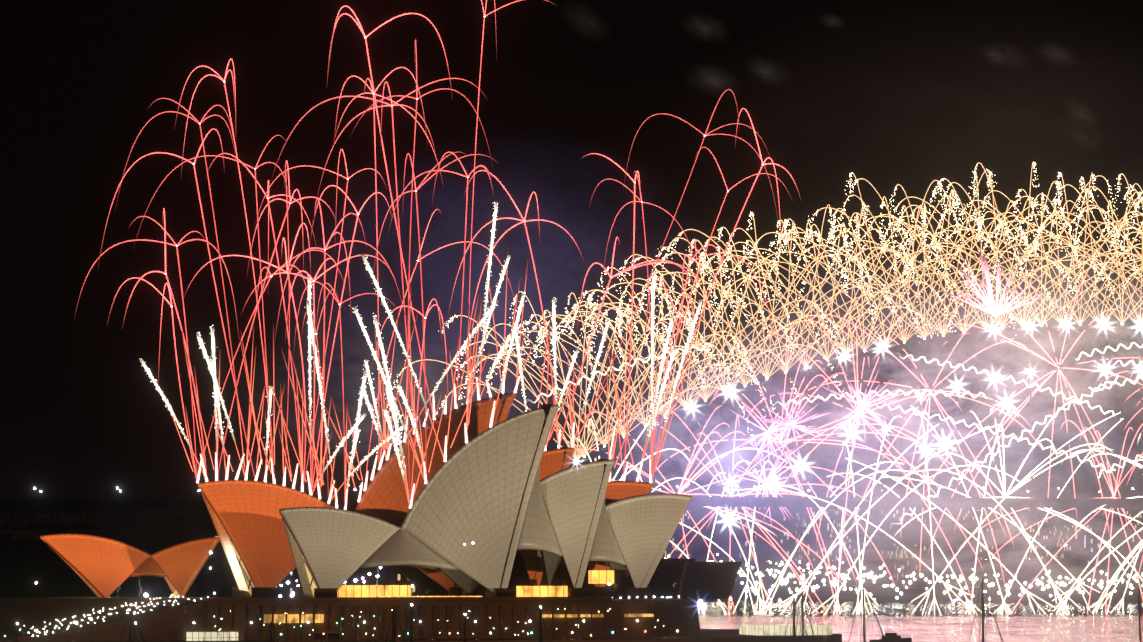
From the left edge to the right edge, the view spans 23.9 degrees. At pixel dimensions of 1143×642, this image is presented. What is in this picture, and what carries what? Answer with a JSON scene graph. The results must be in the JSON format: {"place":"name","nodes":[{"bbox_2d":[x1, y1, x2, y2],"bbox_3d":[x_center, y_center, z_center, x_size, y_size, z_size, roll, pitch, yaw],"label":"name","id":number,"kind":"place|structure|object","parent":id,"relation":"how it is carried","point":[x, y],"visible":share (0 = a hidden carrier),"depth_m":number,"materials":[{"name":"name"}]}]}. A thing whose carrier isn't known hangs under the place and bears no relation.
{"place":"outdoors","nodes":[
{"label":"outdoors","id":0,"kind":"place"},
{"bbox_2d":[0,0,1142,574],"label":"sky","id":1,"kind":"structure","parent":0,"point":[911,94],"materials":[{"name":"black"}]},
{"bbox_2d":[74,0,1142,614],"bbox_3d":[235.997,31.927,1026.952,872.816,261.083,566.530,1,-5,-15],"label":"fireworks","id":2,"kind":"object","parent":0,"point":[696,344],"visible":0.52,"depth_m":1240.65,"materials":[{"name":"white"}]},
{"bbox_2d":[292,575,1142,641],"bbox_3d":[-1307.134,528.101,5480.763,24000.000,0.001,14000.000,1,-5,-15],"label":"harbour water","id":3,"kind":"structure","parent":0,"point":[1022,622],"depth_m":1099.07,"materials":[{"name":"pink liquid"}]},
{"bbox_2d":[120,606,145,641],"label":"sailboat mast","id":4,"kind":"object","parent":3,"relation":"on","point":[130,632],"visible":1,"depth_m":283.24,"materials":[{"name":"black"}]},
{"bbox_2d":[128,614,142,641],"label":"sailboat mast","id":5,"kind":"object","parent":3,"relation":"on","point":[134,635],"visible":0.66,"depth_m":361.71,"materials":[{"name":"black metal"}]},
{"bbox_2d":[266,621,278,641],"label":"sailboat mast","id":6,"kind":"object","parent":3,"relation":"on","point":[271,625],"visible":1,"depth_m":314.97,"materials":[{"name":"black metal"}]},
{"bbox_2d":[385,608,405,641],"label":"sailboat mast","id":7,"kind":"object","parent":3,"relation":"on","point":[393,618],"visible":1,"depth_m":137.97,"materials":[{"name":"black"}]},
{"bbox_2d":[402,607,424,641],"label":"sailboat mast","id":8,"kind":"object","parent":3,"relation":"on","point":[411,632],"visible":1,"depth_m":227.44,"materials":[{"name":"black metal"}]},
{"bbox_2d":[459,616,474,641],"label":"sailboat mast","id":9,"kind":"object","parent":3,"relation":"on","point":[464,638],"visible":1,"depth_m":317.15,"materials":[{"name":"black"}]},
{"bbox_2d":[534,609,549,641],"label":"sailboat mast","id":10,"kind":"object","parent":3,"relation":"on","point":[540,628],"visible":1,"depth_m":218.14,"materials":[{"name":"black"}]},
{"bbox_2d":[0,559,1142,601],"bbox_3d":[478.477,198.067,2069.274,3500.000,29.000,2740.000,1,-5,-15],"label":"harbour shores","id":11,"kind":"structure","parent":3,"relation":"on","point":[51,581],"depth_m":1810.52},
{"bbox_2d":[360,528,457,570],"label":"side roof shell","id":12,"kind":"object","parent":11,"relation":"on","point":[400,546],"visible":1,"depth_m":656.32,"materials":[{"name":"tile"}]},
{"bbox_2d":[397,565,438,570],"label":"glass wall","id":13,"kind":"structure","parent":11,"relation":"on","point":[427,567],"depth_m":679.59,"materials":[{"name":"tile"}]},
{"bbox_2d":[0,558,841,641],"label":"building podium","id":14,"kind":"object","parent":11,"relation":"on","point":[689,582],"visible":0.85,"depth_m":642.42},
{"bbox_2d":[42,537,147,597],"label":"roof shell","id":15,"kind":"object","parent":14,"relation":"on","point":[104,569],"visible":0.92,"depth_m":714.11,"materials":[{"name":"tile"}]},
{"bbox_2d":[40,533,150,596],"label":"roof shell rim","id":16,"kind":"object","parent":14,"relation":"on","point":[106,539],"visible":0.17,"depth_m":718.72,"materials":[{"name":"tile"}]},
{"bbox_2d":[130,555,166,576],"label":"side roof shell","id":17,"kind":"object","parent":14,"relation":"on","point":[149,566],"visible":0.96,"depth_m":716.93,"materials":[{"name":"tile"}]},
{"bbox_2d":[152,537,220,592],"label":"roof shell rim","id":18,"kind":"object","parent":14,"relation":"on","point":[160,552],"visible":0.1,"depth_m":724.39,"materials":[{"name":"tile"}]},
{"bbox_2d":[154,540,219,597],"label":"roof shell","id":19,"kind":"object","parent":14,"relation":"on","point":[179,566],"visible":0.83,"depth_m":720.24,"materials":[{"name":"tile"}]},
{"bbox_2d":[171,536,218,597],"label":"glass wall","id":20,"kind":"structure","parent":14,"relation":"on","point":[176,594],"depth_m":719.25,"materials":[{"name":"yellow glass"}]},
{"bbox_2d":[228,536,259,594],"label":"glass wall","id":21,"kind":"structure","parent":14,"relation":"on","point":[248,581],"depth_m":713.85,"materials":[{"name":"beige glass"}]},
{"bbox_2d":[197,483,328,588],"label":"roof shell","id":22,"kind":"object","parent":14,"relation":"on","point":[249,517],"visible":0.67,"depth_m":694.83,"materials":[{"name":"tile"}]},
{"bbox_2d":[197,480,334,591],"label":"roof shell rim","id":23,"kind":"object","parent":14,"relation":"on","point":[230,554],"visible":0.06,"depth_m":708.97,"materials":[{"name":"tile"}]},
{"bbox_2d":[302,555,317,595],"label":"glass wall","id":24,"kind":"structure","parent":14,"relation":"on","point":[313,584],"depth_m":669.45,"materials":[{"name":"beige glass"}]},
{"bbox_2d":[279,510,396,588],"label":"roof shell","id":25,"kind":"object","parent":14,"relation":"on","point":[337,549],"visible":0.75,"depth_m":655.97,"materials":[{"name":"tile"}]},
{"bbox_2d":[279,507,399,594],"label":"roof shell rim","id":26,"kind":"object","parent":14,"relation":"on","point":[300,566],"visible":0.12,"depth_m":665.42,"materials":[{"name":"tile"}]},
{"bbox_2d":[354,393,514,590],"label":"roof shell","id":27,"kind":"object","parent":14,"relation":"on","point":[384,497],"visible":0.27,"depth_m":711.55,"materials":[{"name":"tile"}]},
{"bbox_2d":[367,394,515,590],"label":"roof shell rim","id":28,"kind":"object","parent":14,"relation":"on","point":[416,577],"visible":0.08,"depth_m":729.15,"materials":[{"name":"tile"}]},
{"bbox_2d":[423,393,507,595],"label":"opera glass wall","id":29,"kind":"structure","parent":14,"relation":"on","point":[432,587],"depth_m":713.06,"materials":[{"name":"black glass"}]},
{"bbox_2d":[402,408,556,592],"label":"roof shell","id":30,"kind":"object","parent":14,"relation":"on","point":[474,492],"visible":0.92,"depth_m":663.88,"materials":[{"name":"tile"}]},
{"bbox_2d":[517,463,562,556],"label":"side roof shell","id":31,"kind":"object","parent":30,"relation":"attached to","point":[537,532],"visible":0.81,"depth_m":661.85,"materials":[{"name":"tile"}]},
{"bbox_2d":[401,404,559,592],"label":"roof shell rim","id":32,"kind":"object","parent":14,"relation":"on","point":[462,580],"visible":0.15,"depth_m":675.06,"materials":[{"name":"tile"}]},
{"bbox_2d":[517,550,542,557],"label":"glass wall","id":33,"kind":"structure","parent":32,"relation":"attached to","point":[537,553],"depth_m":686.36,"materials":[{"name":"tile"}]},
{"bbox_2d":[186,570,832,640],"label":"lit windows","id":34,"kind":"structure","parent":14,"relation":"attached to","point":[600,576],"depth_m":667.30,"materials":[{"name":"yellow glass"}]},
{"bbox_2d":[468,404,551,596],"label":"opera glass wall","id":35,"kind":"structure","parent":14,"relation":"on","point":[477,588],"depth_m":667.57,"materials":[{"name":"black"}]},
{"bbox_2d":[508,447,567,587],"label":"opera glass wall","id":36,"kind":"structure","parent":14,"relation":"on","point":[519,576],"depth_m":716.16,"materials":[{"name":"black glass"}]},
{"bbox_2d":[521,451,572,585],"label":"roof shell","id":37,"kind":"object","parent":14,"relation":"on","point":[551,463],"visible":0.17,"depth_m":720.86,"materials":[{"name":"tile"}]},
{"bbox_2d":[543,447,574,454],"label":"roof shell rim","id":38,"kind":"object","parent":14,"relation":"on","point":[558,450],"visible":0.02,"depth_m":725.77,"materials":[{"name":"tile"}]},
{"bbox_2d":[540,463,612,587],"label":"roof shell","id":39,"kind":"object","parent":14,"relation":"on","point":[570,499],"visible":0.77,"depth_m":671.99,"materials":[{"name":"tile"}]},
{"bbox_2d":[589,493,626,565],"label":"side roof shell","id":40,"kind":"object","parent":39,"relation":"attached to","point":[605,546],"visible":0.79,"depth_m":669.80,"materials":[{"name":"tile"}]},
{"bbox_2d":[540,459,614,585],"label":"roof shell rim","id":41,"kind":"object","parent":14,"relation":"on","point":[550,560],"visible":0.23,"depth_m":681.44,"materials":[{"name":"tile"}]},
{"bbox_2d":[588,561,608,566],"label":"glass wall","id":42,"kind":"structure","parent":41,"relation":"attached to","point":[604,563],"depth_m":688.01,"materials":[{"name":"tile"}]},
{"bbox_2d":[549,459,607,587],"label":"opera glass wall","id":43,"kind":"structure","parent":14,"relation":"on","point":[560,576],"depth_m":673.06,"materials":[{"name":"black glass"}]},
{"bbox_2d":[582,566,608,587],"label":"glass wall","id":44,"kind":"structure","parent":14,"relation":"on","point":[585,584],"depth_m":720.50,"materials":[{"name":"black"}]},
{"bbox_2d":[587,485,650,586],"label":"roof shell","id":45,"kind":"object","parent":14,"relation":"on","point":[615,493],"visible":0.19,"depth_m":727.45,"materials":[{"name":"tile"}]},
{"bbox_2d":[607,481,652,489],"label":"roof shell rim","id":46,"kind":"object","parent":14,"relation":"on","point":[630,483],"visible":0.02,"depth_m":729.99,"materials":[{"name":"tile"}]},
{"bbox_2d":[611,537,665,598],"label":"glass wall","id":47,"kind":"structure","parent":14,"relation":"on","point":[623,586],"depth_m":677.21,"materials":[{"name":"black glass"}]},
{"bbox_2d":[605,493,692,588],"bbox_3d":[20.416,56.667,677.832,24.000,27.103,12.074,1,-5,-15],"label":"roof shell","id":48,"kind":"object","parent":14,"relation":"on","point":[642,529],"visible":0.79,"depth_m":677.57,"materials":[{"name":"tile"}]},
{"bbox_2d":[0,325,1142,585],"bbox_3d":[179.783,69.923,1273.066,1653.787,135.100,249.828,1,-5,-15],"label":"bridge","id":49,"kind":"structure","parent":11,"relation":"on","point":[52,507],"depth_m":1254.49,"materials":[{"name":"metal"}]},
{"bbox_2d":[0,497,1142,596],"bbox_3d":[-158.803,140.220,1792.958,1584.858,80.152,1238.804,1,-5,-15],"label":"shore buildings","id":50,"kind":"structure","parent":11,"relation":"on","point":[1080,550],"depth_m":1910.82,"materials":[{"name":"grey"}]},
{"bbox_2d":[16,323,1142,635],"bbox_3d":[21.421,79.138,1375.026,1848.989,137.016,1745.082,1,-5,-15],"label":"lamps and lights","id":51,"kind":"object","parent":11,"relation":"on","point":[782,563],"visible":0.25,"depth_m":1636.23},
{"bbox_2d":[783,598,809,641],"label":"sailboat mast","id":52,"kind":"object","parent":3,"relation":"on","point":[793,629],"visible":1,"depth_m":237.94,"materials":[{"name":"white metal"}]},
{"bbox_2d":[796,592,815,641],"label":"sailboat mast","id":53,"kind":"object","parent":3,"relation":"on","point":[802,615],"visible":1,"depth_m":317.20,"materials":[{"name":"white"}]},
{"bbox_2d":[848,582,885,641],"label":"sailboat mast","id":54,"kind":"object","parent":3,"relation":"on","point":[864,623],"visible":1,"depth_m":385.93,"materials":[{"name":"white"}]},
{"bbox_2d":[870,627,911,641],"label":"motor cruiser","id":55,"kind":"object","parent":3,"relation":"on","point":[892,637],"visible":0.9,"depth_m":723.05,"materials":[{"name":"black"}]},
{"bbox_2d":[969,577,1002,641],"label":"sailboat mast","id":56,"kind":"object","parent":3,"relation":"on","point":[983,612],"visible":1,"depth_m":285.80,"materials":[{"name":"white"}]},
{"bbox_2d":[1130,587,1142,641],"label":"sailboat mast","id":57,"kind":"object","parent":3,"relation":"on","point":[1139,625],"visible":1,"depth_m":341.68,"materials":[{"name":"white"}]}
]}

